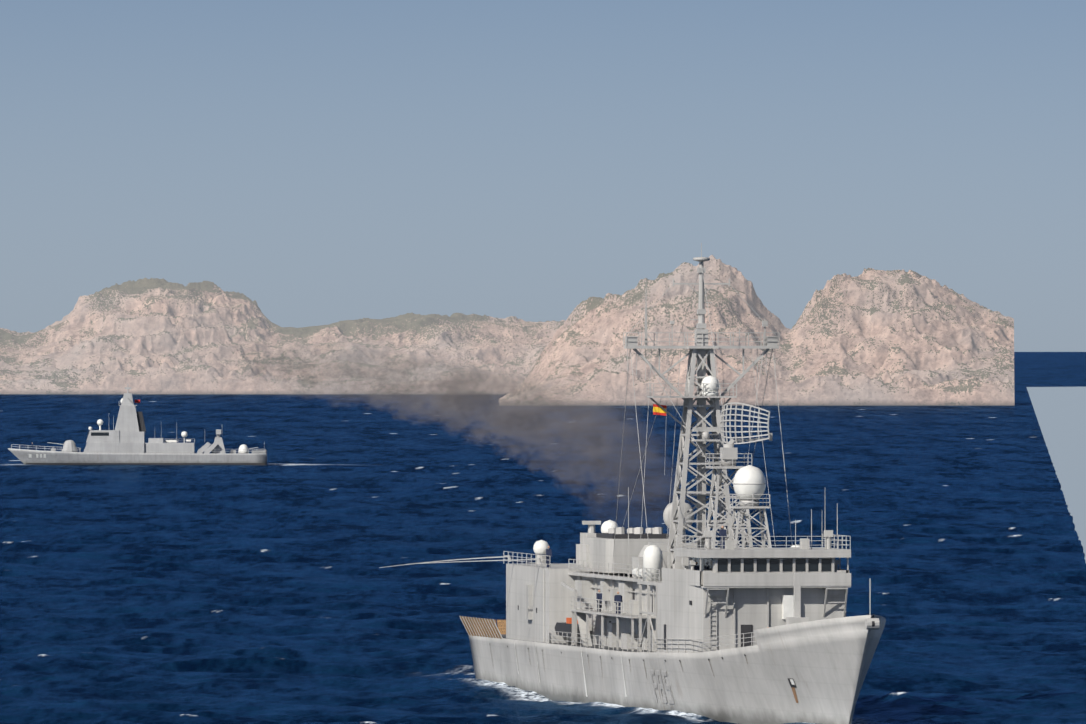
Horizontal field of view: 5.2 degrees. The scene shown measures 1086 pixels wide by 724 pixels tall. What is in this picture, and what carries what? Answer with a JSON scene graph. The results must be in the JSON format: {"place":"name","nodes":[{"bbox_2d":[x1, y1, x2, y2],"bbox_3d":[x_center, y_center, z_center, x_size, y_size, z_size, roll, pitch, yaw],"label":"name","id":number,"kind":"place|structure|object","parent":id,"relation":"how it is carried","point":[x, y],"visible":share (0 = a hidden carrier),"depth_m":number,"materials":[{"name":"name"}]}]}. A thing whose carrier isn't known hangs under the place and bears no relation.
{"place":"outdoors","nodes":[
{"label":"outdoors","id":0,"kind":"place"},
{"bbox_2d":[219,333,680,527],"bbox_3d":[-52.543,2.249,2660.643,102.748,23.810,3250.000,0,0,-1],"label":"smoke plume","id":1,"kind":"object","parent":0,"point":[482,399],"visible":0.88,"depth_m":1936.02,"materials":[{"name":"grey"}]},
{"bbox_2d":[0,352,1085,723],"bbox_3d":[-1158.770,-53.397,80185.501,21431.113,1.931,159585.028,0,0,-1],"label":"sea","id":2,"kind":"structure","parent":0,"point":[276,590],"depth_m":1682.77,"materials":[{"name":"liquid"}]},
{"bbox_2d":[8,384,266,464],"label":"ship","id":3,"kind":"object","parent":2,"relation":"in","point":[123,443],"visible":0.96,"depth_m":2899.34,"materials":[{"name":"grey metal"}]},
{"bbox_2d":[0,278,565,393],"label":"island","id":4,"kind":"structure","parent":2,"relation":"on","point":[152,336],"depth_m":7600.87,"materials":[{"name":"beige stone"}]},
{"bbox_2d":[379,243,885,723],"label":"warship","id":5,"kind":"object","parent":2,"relation":"in","point":[729,629],"visible":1,"depth_m":919.02,"materials":[{"name":"paint"}]},
{"bbox_2d":[499,255,1014,405],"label":"island","id":6,"kind":"structure","parent":2,"relation":"on","point":[872,337],"depth_m":6089.61,"materials":[{"name":"beige stone"}]},
{"bbox_2d":[0,0,1085,562],"label":"sky","id":7,"kind":"structure","parent":0,"point":[316,162],"materials":[{"name":"blue"}]}
]}

